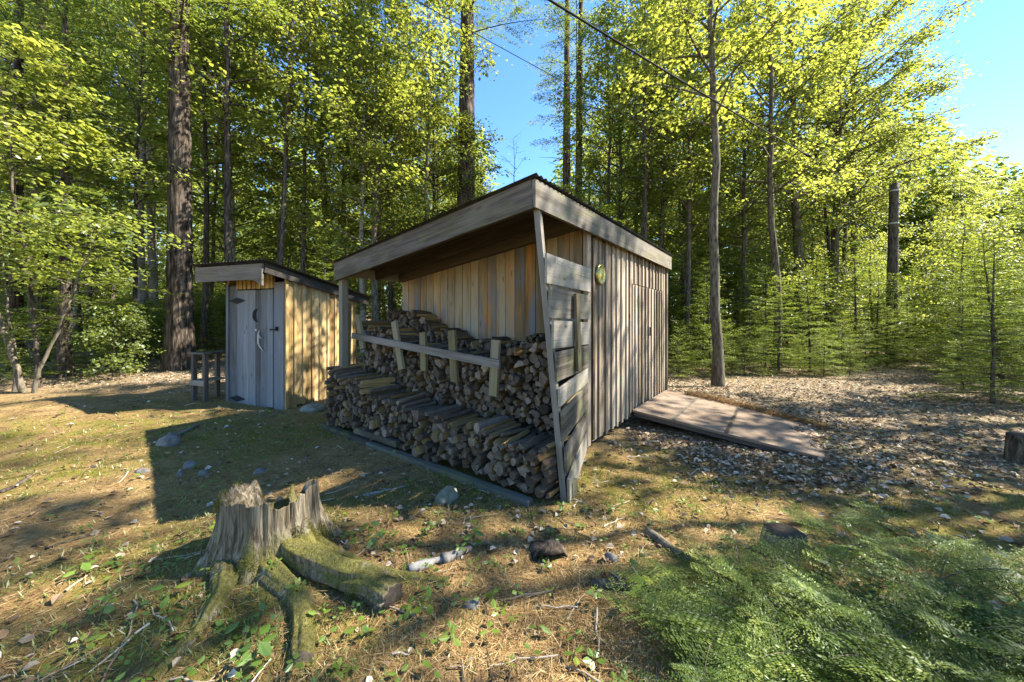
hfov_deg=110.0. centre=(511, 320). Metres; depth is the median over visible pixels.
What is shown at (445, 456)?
firewood log
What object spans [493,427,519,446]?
firewood log
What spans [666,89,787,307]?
maple tree
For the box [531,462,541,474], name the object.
firewood log
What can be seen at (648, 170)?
slender tree
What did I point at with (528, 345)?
firewood log
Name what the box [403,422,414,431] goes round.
firewood log
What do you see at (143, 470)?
stone
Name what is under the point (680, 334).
fir seedling
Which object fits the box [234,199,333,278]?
young maple
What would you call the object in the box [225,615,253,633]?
seedling
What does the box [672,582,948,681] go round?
fir seedling
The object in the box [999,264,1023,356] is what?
young fir
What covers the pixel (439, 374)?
firewood log
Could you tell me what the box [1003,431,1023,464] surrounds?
tree stump
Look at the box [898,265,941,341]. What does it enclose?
young fir
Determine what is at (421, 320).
firewood log
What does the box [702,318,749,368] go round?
fir seedling
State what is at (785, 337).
young fir
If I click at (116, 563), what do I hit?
seedling
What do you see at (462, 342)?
firewood log
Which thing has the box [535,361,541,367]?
firewood log
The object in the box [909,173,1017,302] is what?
maple tree
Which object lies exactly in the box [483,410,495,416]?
firewood log
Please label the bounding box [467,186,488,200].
maple tree
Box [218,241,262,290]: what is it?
young maple
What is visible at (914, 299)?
young fir
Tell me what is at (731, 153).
slender tree
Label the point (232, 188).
maple tree
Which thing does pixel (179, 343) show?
pine tree
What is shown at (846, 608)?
fir seedling
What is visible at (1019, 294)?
young maple
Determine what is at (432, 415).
firewood log
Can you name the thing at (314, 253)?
young maple
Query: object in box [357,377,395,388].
firewood log
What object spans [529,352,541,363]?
firewood log
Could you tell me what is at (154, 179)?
slender tree
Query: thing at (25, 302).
slender tree
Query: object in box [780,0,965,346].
maple tree
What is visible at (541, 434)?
firewood log
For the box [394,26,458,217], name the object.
slender tree
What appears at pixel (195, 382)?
wash stand
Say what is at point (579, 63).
pine tree
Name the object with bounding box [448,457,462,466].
firewood log
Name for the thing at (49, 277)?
young maple
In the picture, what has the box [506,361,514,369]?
firewood log
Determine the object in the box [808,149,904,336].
maple tree
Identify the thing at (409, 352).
firewood log
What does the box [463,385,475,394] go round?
firewood log
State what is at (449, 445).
firewood log
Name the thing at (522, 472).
firewood log
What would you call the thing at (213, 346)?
fir seedling
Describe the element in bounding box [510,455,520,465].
firewood log
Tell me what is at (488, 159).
maple tree
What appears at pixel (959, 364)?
fir seedling
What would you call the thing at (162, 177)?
slender tree
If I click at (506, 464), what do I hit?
firewood log
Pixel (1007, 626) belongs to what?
fir seedling
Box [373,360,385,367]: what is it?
firewood log
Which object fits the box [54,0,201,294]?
slender tree
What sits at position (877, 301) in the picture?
young fir
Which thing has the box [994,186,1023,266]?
maple tree
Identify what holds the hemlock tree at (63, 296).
on the ground at (58, 395)
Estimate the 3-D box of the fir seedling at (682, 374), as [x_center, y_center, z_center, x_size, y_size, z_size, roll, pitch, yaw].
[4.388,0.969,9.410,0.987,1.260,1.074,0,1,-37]
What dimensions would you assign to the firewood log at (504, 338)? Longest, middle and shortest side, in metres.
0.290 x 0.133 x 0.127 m
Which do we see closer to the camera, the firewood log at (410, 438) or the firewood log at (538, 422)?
the firewood log at (538, 422)
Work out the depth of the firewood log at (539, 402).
3.50 m
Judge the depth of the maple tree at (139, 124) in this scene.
9.45 m
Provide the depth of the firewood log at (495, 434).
3.34 m
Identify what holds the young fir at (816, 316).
on the ground at (58, 395)
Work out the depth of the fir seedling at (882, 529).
2.42 m
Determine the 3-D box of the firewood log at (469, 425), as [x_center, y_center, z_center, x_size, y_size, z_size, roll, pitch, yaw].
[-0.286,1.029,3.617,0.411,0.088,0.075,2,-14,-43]
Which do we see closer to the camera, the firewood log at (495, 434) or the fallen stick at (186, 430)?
the firewood log at (495, 434)
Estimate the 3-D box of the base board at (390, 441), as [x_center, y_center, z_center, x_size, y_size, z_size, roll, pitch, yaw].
[-1.624,1.380,4.285,0.870,0.070,0.070,0,0,37]
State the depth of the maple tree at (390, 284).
12.56 m
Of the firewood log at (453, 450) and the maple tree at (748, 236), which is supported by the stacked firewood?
the firewood log at (453, 450)
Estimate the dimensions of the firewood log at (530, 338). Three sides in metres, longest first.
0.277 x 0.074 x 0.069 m
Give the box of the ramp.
[632,389,824,458]
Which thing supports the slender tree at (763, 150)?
on the ground at (58, 395)
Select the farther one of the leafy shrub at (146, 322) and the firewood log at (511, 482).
the leafy shrub at (146, 322)
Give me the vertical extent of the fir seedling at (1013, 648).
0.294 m
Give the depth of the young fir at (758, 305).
11.79 m
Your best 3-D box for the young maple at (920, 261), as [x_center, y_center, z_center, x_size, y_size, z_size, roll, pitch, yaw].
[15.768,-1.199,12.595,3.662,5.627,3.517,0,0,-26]
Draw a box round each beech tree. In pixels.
[0,143,164,348]
[0,152,8,298]
[399,157,454,214]
[557,180,610,211]
[622,123,767,350]
[671,129,823,346]
[966,182,1023,282]
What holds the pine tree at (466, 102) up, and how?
on the ground at (58, 395)
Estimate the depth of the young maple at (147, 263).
30.95 m
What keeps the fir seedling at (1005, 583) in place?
on the ground at (58, 395)
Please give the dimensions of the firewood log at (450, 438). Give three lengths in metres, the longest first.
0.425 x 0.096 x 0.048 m
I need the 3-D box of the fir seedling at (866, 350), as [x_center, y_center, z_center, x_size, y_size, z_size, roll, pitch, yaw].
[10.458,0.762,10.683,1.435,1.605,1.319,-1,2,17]
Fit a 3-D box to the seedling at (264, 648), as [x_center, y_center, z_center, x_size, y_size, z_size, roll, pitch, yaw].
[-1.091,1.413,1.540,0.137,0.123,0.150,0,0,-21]
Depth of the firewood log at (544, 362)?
3.42 m
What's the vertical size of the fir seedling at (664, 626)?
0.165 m
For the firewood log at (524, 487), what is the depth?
3.02 m
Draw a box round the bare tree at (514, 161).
[498,132,529,183]
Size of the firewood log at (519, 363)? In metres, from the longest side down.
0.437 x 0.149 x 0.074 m
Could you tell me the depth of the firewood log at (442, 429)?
3.65 m
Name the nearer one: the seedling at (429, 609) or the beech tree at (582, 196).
the seedling at (429, 609)
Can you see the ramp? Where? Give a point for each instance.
(738, 424)
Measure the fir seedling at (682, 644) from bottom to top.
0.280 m
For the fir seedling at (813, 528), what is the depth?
2.52 m
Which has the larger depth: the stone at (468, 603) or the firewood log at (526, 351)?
the firewood log at (526, 351)
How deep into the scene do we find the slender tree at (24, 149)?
15.50 m
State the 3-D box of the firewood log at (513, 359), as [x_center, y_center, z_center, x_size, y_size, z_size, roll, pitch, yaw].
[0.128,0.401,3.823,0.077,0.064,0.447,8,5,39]
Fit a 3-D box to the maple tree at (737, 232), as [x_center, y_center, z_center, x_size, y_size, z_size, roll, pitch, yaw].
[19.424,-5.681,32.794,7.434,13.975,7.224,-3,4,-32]
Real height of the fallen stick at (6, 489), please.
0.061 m
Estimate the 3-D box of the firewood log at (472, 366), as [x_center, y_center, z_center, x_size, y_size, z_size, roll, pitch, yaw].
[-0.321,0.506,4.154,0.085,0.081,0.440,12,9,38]
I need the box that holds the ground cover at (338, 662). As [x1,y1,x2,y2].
[0,376,1023,681]
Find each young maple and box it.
[0,222,99,316]
[6,181,156,328]
[24,174,161,329]
[124,249,164,296]
[128,253,165,294]
[158,237,224,301]
[192,145,370,303]
[193,199,272,315]
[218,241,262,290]
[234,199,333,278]
[239,240,273,259]
[285,221,340,284]
[287,234,323,269]
[327,219,402,332]
[369,224,402,319]
[370,207,420,303]
[668,241,741,344]
[724,235,818,354]
[750,222,870,333]
[770,266,826,332]
[817,237,926,333]
[838,253,909,341]
[890,201,1023,348]
[898,258,966,339]
[899,208,1023,344]
[983,261,1023,351]
[984,248,1023,297]
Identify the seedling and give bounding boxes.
[0,335,32,382]
[2,342,41,366]
[31,329,93,376]
[40,321,99,366]
[63,554,99,577]
[85,594,113,621]
[105,555,125,567]
[149,581,192,608]
[196,316,225,358]
[213,617,243,636]
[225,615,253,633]
[237,623,277,665]
[246,646,273,667]
[343,616,375,639]
[358,521,379,533]
[366,530,386,548]
[398,595,421,621]
[413,586,433,614]
[464,527,483,546]
[481,589,497,607]
[529,624,550,633]
[553,501,569,511]
[590,566,762,681]
[605,520,863,669]
[625,574,662,608]
[626,558,652,583]
[626,571,741,681]
[627,582,819,681]
[639,567,885,681]
[647,542,889,681]
[668,320,692,363]
[668,326,705,369]
[668,334,698,377]
[668,337,695,372]
[668,533,768,603]
[671,522,980,681]
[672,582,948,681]
[688,324,735,377]
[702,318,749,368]
[709,563,1023,681]
[724,327,759,367]
[725,327,763,375]
[737,326,786,370]
[754,532,1022,681]
[756,535,919,624]
[774,506,954,573]
[776,587,1014,681]
[783,335,808,369]
[784,332,818,365]
[787,505,863,537]
[795,328,853,377]
[795,560,1023,681]
[804,336,824,365]
[808,522,1023,646]
[816,318,872,369]
[816,540,1023,681]
[820,327,869,365]
[828,339,868,374]
[829,494,938,544]
[832,499,1010,577]
[833,585,1023,681]
[838,321,891,370]
[860,337,885,365]
[889,528,1023,602]
[903,572,1023,681]
[928,338,998,388]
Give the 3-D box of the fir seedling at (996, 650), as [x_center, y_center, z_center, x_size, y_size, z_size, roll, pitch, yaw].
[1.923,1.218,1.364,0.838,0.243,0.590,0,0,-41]
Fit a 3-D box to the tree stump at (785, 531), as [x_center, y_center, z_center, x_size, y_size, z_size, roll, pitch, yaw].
[1.621,1.347,2.126,0.251,0.189,0.256,0,0,0]
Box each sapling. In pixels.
[0,174,192,392]
[0,199,77,392]
[0,202,114,391]
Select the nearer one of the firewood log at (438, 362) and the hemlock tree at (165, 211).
the firewood log at (438, 362)
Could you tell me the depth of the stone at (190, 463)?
3.65 m
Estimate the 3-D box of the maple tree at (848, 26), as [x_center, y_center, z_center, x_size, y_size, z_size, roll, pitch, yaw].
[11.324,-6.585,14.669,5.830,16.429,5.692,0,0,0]
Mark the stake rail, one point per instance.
(453, 355)
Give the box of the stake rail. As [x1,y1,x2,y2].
[352,314,500,396]
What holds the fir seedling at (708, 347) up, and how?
on the ground at (58, 395)
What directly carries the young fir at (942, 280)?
on the ground at (58, 395)
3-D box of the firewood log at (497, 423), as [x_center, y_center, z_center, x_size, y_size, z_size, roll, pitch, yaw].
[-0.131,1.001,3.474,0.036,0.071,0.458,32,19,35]
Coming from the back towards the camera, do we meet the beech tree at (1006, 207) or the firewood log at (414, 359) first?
the beech tree at (1006, 207)
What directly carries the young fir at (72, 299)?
on the ground at (58, 395)
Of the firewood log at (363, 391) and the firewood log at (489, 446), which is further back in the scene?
the firewood log at (363, 391)
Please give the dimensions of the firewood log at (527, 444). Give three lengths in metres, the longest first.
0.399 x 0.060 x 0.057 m
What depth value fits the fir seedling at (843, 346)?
11.62 m
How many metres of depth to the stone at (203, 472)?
3.48 m
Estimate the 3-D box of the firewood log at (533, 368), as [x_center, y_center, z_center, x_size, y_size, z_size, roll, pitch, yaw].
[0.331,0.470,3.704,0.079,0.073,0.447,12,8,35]
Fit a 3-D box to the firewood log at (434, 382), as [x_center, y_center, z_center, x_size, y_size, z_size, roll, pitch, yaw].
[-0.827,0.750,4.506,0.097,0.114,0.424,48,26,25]
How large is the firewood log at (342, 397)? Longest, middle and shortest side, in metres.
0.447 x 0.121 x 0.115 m
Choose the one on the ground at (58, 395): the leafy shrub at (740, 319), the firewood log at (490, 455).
the leafy shrub at (740, 319)
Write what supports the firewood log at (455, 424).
on the stacked firewood
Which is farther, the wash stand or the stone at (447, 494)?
the wash stand
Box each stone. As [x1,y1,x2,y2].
[134,468,150,473]
[155,432,181,446]
[176,470,184,476]
[182,460,198,468]
[198,469,209,475]
[253,467,267,474]
[299,402,326,412]
[434,485,458,505]
[462,598,479,610]
[604,552,618,562]
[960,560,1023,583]
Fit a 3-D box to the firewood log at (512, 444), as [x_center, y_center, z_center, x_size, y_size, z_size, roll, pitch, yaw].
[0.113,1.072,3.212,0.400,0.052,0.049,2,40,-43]
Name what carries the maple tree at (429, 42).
on the ground at (58, 395)
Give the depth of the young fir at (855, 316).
13.32 m
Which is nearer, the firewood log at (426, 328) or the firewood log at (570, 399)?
the firewood log at (570, 399)
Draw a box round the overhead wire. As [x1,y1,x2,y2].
[415,0,798,207]
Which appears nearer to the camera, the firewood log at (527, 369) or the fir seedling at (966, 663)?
the fir seedling at (966, 663)
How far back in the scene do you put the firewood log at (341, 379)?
4.85 m
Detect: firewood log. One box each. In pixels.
[328,406,332,413]
[337,373,371,381]
[338,392,348,400]
[340,408,347,414]
[343,415,351,422]
[349,385,357,393]
[351,420,364,428]
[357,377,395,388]
[359,384,395,394]
[364,351,369,358]
[367,405,375,413]
[369,419,377,428]
[372,343,381,348]
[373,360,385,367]
[373,388,400,395]
[374,415,381,426]
[375,348,382,355]
[378,329,386,332]
[381,365,390,373]
[382,345,392,353]
[382,429,392,436]
[387,396,422,405]
[392,312,406,320]
[394,421,400,428]
[396,391,425,404]
[399,421,407,427]
[402,412,408,421]
[403,376,409,382]
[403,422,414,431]
[406,368,412,376]
[406,431,414,440]
[407,350,416,355]
[411,310,431,319]
[411,356,418,363]
[412,405,449,421]
[412,444,424,456]
[419,317,437,323]
[422,369,430,378]
[423,325,428,331]
[428,408,462,421]
[430,359,436,366]
[431,328,440,334]
[431,377,438,385]
[431,417,441,422]
[431,429,441,441]
[432,422,439,431]
[434,367,447,380]
[435,359,445,368]
[436,422,450,431]
[439,431,450,440]
[440,452,450,459]
[442,411,476,426]
[445,364,449,374]
[445,443,455,451]
[448,436,453,443]
[448,446,462,454]
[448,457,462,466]
[449,418,479,428]
[450,429,462,435]
[453,432,463,443]
[455,377,464,385]
[456,332,468,336]
[456,398,466,405]
[457,442,463,449]
[459,433,470,440]
[460,339,479,344]
[462,416,488,433]
[462,458,470,464]
[462,461,471,467]
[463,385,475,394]
[466,416,498,429]
[467,451,476,462]
[468,437,478,446]
[469,363,477,369]
[469,430,477,437]
[470,340,478,348]
[470,350,490,354]
[472,381,484,390]
[472,398,480,405]
[474,407,485,415]
[474,415,508,433]
[475,370,484,378]
[476,449,491,461]
[478,429,488,437]
[481,365,489,372]
[481,421,515,435]
[482,385,488,395]
[482,417,513,430]
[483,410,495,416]
[483,442,493,449]
[483,461,494,473]
[484,342,490,349]
[484,436,499,445]
[486,395,495,401]
[487,451,493,459]
[488,472,495,480]
[489,406,495,412]
[489,424,520,438]
[490,336,510,342]
[491,400,502,406]
[492,446,499,453]
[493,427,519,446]
[493,460,506,475]
[494,449,506,460]
[495,390,508,400]
[495,406,505,415]
[497,434,527,449]
[499,383,505,389]
[500,354,508,363]
[500,373,510,379]
[500,476,508,486]
[501,429,529,446]
[501,460,510,467]
[505,394,518,403]
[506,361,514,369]
[507,348,515,355]
[507,476,523,484]
[508,373,517,380]
[508,436,534,447]
[509,356,524,362]
[509,433,536,450]
[509,469,520,480]
[510,380,522,385]
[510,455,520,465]
[513,347,524,355]
[514,359,527,367]
[514,375,524,382]
[514,409,521,417]
[516,432,545,449]
[516,479,524,489]
[517,465,530,477]
[518,435,549,449]
[520,481,529,492]
[521,444,538,452]
[522,452,529,464]
[523,358,534,364]
[523,381,535,389]
[524,348,531,353]
[524,365,531,373]
[524,396,534,403]
[524,473,540,488]
[525,373,533,382]
[526,341,536,347]
[526,417,533,423]
[526,435,554,461]
[526,483,540,493]
[528,335,536,341]
[528,390,537,397]
[529,347,543,352]
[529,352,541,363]
[530,365,538,372]
[530,470,543,482]
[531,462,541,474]
[532,342,541,350]
[532,410,551,418]
[533,418,544,427]
[534,397,543,405]
[534,441,567,460]
[534,473,567,497]
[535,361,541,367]
[538,437,554,453]
[539,341,546,350]
[539,370,549,383]
[539,403,551,413]
[540,358,547,367]
[541,413,552,424]
[541,454,556,471]
[541,467,570,487]
[542,465,557,477]
[543,395,550,403]
[546,387,550,397]
[546,435,574,448]
[555,346,574,350]
[562,391,578,405]
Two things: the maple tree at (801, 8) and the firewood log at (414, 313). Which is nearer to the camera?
the firewood log at (414, 313)
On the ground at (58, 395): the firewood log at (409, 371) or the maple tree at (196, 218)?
the maple tree at (196, 218)
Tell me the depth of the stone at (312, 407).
5.99 m
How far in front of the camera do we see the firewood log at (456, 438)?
3.50 m
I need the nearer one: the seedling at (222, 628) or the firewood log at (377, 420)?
the seedling at (222, 628)
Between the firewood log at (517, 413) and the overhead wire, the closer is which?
the firewood log at (517, 413)
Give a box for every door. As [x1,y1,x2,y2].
[230,289,277,407]
[631,284,662,410]
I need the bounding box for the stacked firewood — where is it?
[324,309,587,497]
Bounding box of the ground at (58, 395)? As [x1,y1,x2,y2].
[0,315,1023,681]
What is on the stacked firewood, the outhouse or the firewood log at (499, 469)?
the firewood log at (499, 469)
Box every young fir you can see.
[27,246,104,333]
[158,251,196,320]
[193,225,218,292]
[197,233,237,334]
[307,230,364,356]
[322,219,386,331]
[597,204,625,221]
[667,230,740,360]
[670,258,742,371]
[675,288,730,363]
[690,237,760,355]
[722,268,782,357]
[730,263,797,366]
[741,276,827,376]
[751,231,836,352]
[775,267,854,375]
[784,260,863,361]
[789,256,870,354]
[819,225,916,356]
[830,244,932,355]
[845,270,922,363]
[860,273,933,363]
[866,269,927,343]
[867,306,918,366]
[879,281,940,361]
[881,241,938,337]
[882,217,1023,371]
[898,265,939,346]
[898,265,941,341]
[899,233,1023,403]
[912,242,1008,357]
[913,258,963,344]
[914,273,1009,386]
[915,234,1023,378]
[919,240,1023,368]
[944,187,1023,368]
[996,280,1023,380]
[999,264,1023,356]
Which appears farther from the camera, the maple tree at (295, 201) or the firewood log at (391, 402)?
the maple tree at (295, 201)
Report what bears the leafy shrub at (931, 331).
on the ground at (58, 395)
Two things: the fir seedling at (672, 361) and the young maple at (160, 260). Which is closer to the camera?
the fir seedling at (672, 361)
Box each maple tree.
[0,19,143,387]
[4,1,158,347]
[27,0,255,348]
[31,0,223,367]
[47,1,249,336]
[78,0,298,263]
[93,0,282,357]
[122,1,310,260]
[191,0,405,281]
[236,4,459,319]
[263,153,337,260]
[268,0,409,252]
[277,0,444,352]
[308,122,390,309]
[312,0,450,319]
[330,80,442,309]
[335,55,440,319]
[336,0,512,220]
[336,130,400,229]
[358,53,516,240]
[359,164,411,318]
[419,135,498,222]
[436,151,494,209]
[443,130,493,205]
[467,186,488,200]
[547,0,681,234]
[550,13,703,240]
[571,116,633,228]
[572,81,707,260]
[605,0,849,386]
[608,1,742,248]
[614,114,681,239]
[616,0,766,363]
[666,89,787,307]
[677,187,752,319]
[679,0,851,355]
[682,0,918,367]
[699,185,762,314]
[725,147,848,339]
[726,0,888,357]
[741,0,1008,350]
[748,150,841,337]
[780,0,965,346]
[784,93,917,318]
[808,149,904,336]
[839,119,952,293]
[865,112,990,290]
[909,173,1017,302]
[910,146,1020,304]
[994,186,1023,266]
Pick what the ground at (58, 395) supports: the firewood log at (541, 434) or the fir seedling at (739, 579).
the fir seedling at (739, 579)
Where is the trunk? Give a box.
[885,183,899,356]
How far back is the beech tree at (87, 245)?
12.78 m
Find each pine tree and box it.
[0,0,143,362]
[0,0,146,373]
[105,0,307,371]
[401,0,564,206]
[527,0,612,193]
[531,0,620,208]
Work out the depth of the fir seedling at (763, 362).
11.04 m
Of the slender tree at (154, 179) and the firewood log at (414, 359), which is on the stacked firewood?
the firewood log at (414, 359)
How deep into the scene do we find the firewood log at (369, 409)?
4.45 m
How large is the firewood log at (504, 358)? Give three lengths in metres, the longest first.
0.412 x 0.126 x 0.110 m
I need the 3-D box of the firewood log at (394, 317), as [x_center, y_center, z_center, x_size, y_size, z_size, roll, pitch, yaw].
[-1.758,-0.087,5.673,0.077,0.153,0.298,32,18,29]
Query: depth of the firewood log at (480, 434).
3.34 m
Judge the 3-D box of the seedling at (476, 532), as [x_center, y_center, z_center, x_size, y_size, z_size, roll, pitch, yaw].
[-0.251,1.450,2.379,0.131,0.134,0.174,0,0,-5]
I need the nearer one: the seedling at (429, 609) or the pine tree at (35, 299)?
the seedling at (429, 609)
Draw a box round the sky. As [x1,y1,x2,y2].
[1,0,1023,314]
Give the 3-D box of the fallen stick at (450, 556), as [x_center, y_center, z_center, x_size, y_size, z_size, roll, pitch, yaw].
[-0.348,1.464,2.259,0.208,0.074,0.070,0,0,-42]
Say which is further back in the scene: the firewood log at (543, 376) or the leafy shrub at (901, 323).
the leafy shrub at (901, 323)
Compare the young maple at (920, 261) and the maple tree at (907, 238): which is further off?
the maple tree at (907, 238)
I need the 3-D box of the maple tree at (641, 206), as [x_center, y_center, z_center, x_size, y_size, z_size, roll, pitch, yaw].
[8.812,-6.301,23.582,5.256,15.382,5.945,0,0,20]
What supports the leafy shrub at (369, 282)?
on the ground at (58, 395)
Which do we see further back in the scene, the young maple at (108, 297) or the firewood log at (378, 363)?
the young maple at (108, 297)
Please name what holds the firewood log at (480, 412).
on the stacked firewood
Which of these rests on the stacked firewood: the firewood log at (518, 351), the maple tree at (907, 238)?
the firewood log at (518, 351)
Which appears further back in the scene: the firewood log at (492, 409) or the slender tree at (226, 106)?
the slender tree at (226, 106)
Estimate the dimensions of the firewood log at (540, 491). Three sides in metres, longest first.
0.438 x 0.096 x 0.080 m
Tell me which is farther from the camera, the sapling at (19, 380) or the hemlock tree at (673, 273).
the hemlock tree at (673, 273)
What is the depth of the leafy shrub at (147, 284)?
22.54 m
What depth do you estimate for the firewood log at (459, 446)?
3.47 m
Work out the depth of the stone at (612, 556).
2.16 m
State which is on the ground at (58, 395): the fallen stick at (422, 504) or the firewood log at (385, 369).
the fallen stick at (422, 504)
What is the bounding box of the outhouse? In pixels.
[189,259,373,409]
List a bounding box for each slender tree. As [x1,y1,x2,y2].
[0,0,93,333]
[0,0,134,340]
[0,2,85,188]
[0,3,31,197]
[0,3,78,204]
[0,3,122,332]
[0,17,78,333]
[24,0,167,325]
[31,1,129,303]
[50,7,114,330]
[53,1,200,311]
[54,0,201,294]
[85,32,202,291]
[92,0,321,283]
[106,3,219,203]
[158,4,270,340]
[189,0,347,263]
[215,0,356,265]
[223,0,352,272]
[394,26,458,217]
[588,0,708,238]
[590,0,757,236]
[590,63,649,225]
[597,0,759,249]
[639,27,733,347]
[646,8,725,333]
[727,27,815,342]
[776,32,859,340]
[778,1,887,346]
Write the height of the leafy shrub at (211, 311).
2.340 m
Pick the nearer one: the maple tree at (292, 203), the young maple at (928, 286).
the young maple at (928, 286)
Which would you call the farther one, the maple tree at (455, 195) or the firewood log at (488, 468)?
the maple tree at (455, 195)
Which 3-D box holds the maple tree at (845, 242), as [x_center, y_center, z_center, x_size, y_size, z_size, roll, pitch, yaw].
[19.044,-5.651,20.542,5.882,14.360,5.715,0,3,-23]
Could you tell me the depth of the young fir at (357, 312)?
17.36 m
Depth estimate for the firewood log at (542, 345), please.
3.39 m
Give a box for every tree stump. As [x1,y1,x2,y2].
[148,476,449,679]
[759,522,810,560]
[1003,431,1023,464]
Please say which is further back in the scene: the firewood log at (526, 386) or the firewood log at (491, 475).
the firewood log at (526, 386)
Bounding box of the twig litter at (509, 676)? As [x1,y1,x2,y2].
[3,388,1023,681]
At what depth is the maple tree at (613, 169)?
20.31 m
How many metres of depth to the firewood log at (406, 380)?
4.79 m
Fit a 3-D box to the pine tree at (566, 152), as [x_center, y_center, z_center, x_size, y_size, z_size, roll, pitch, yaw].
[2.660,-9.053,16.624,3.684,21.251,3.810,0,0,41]
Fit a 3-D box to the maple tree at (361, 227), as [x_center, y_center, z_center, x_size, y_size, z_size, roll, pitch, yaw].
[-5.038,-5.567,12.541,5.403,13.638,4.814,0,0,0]
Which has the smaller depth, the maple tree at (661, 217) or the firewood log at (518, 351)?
the firewood log at (518, 351)
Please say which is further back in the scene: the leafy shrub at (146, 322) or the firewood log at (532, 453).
the leafy shrub at (146, 322)
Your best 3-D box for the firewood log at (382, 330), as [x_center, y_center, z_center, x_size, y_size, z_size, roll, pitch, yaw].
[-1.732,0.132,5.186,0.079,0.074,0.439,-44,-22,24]
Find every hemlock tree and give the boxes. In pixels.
[0,0,186,377]
[110,117,198,289]
[386,159,445,301]
[573,137,606,208]
[586,162,611,217]
[640,190,707,330]
[665,154,728,339]
[694,156,791,343]
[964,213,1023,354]
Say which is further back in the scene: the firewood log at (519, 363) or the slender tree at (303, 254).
the slender tree at (303, 254)
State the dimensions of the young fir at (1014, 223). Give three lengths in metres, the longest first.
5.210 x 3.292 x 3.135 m
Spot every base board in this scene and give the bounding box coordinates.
[319,422,369,445]
[354,427,400,447]
[366,440,532,507]
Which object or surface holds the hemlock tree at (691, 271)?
on the ground at (58, 395)
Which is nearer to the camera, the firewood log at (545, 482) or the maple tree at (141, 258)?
the firewood log at (545, 482)
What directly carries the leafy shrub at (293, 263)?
on the ground at (58, 395)
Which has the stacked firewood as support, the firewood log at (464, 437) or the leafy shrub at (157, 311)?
the firewood log at (464, 437)
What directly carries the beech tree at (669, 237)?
on the ground at (58, 395)
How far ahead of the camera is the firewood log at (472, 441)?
3.38 m
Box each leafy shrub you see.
[0,304,72,375]
[0,319,27,349]
[47,327,81,358]
[54,300,163,364]
[66,302,166,381]
[78,299,164,358]
[82,321,146,359]
[102,301,163,347]
[116,279,163,314]
[119,277,164,302]
[137,292,199,344]
[144,310,211,351]
[146,306,198,344]
[155,287,225,342]
[158,263,224,333]
[164,290,225,350]
[194,260,240,322]
[241,256,297,270]
[284,259,323,276]
[336,279,386,318]
[725,304,766,337]
[805,286,880,342]
[843,297,922,348]
[918,297,989,350]
[978,297,1023,363]
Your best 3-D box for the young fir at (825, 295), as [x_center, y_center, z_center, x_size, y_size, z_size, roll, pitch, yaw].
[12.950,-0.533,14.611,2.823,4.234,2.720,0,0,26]
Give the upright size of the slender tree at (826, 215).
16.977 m
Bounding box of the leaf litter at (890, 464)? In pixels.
[0,342,1023,681]
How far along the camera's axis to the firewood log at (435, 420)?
3.70 m
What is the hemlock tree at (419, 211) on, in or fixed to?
on the ground at (58, 395)
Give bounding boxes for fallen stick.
[0,474,33,492]
[44,530,102,549]
[156,425,199,441]
[359,464,410,474]
[363,484,408,496]
[407,556,442,571]
[414,498,434,508]
[440,545,471,564]
[590,578,679,591]
[644,527,692,561]
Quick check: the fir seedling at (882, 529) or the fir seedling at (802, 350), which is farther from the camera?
the fir seedling at (802, 350)
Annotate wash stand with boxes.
[188,350,225,401]
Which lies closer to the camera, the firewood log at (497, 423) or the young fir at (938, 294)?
the firewood log at (497, 423)
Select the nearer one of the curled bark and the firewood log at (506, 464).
the curled bark
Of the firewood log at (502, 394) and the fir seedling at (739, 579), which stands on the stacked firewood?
the firewood log at (502, 394)
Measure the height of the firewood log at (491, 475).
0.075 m
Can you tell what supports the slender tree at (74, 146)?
on the ground at (58, 395)
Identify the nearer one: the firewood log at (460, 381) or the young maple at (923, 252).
the firewood log at (460, 381)
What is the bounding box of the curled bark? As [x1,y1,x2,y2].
[529,539,568,562]
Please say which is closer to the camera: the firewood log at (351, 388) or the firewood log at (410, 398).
the firewood log at (410, 398)
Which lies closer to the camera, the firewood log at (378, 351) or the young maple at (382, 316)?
the firewood log at (378, 351)
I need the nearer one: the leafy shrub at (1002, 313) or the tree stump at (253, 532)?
the tree stump at (253, 532)
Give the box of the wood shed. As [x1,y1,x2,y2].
[330,173,672,502]
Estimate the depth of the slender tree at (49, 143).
16.11 m
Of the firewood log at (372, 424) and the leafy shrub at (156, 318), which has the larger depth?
the leafy shrub at (156, 318)
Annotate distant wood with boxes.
[0,3,1023,335]
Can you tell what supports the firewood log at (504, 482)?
on the base board at (524, 500)
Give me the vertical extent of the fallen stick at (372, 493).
0.035 m
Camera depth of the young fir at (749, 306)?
13.21 m
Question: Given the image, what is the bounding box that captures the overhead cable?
[547,0,881,188]
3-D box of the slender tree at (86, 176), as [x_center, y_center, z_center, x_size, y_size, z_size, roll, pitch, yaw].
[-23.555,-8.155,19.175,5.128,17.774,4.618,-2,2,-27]
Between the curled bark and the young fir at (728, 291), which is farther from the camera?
the young fir at (728, 291)
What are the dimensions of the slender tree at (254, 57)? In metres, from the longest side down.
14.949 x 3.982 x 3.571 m
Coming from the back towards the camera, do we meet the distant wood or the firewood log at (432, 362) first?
the distant wood

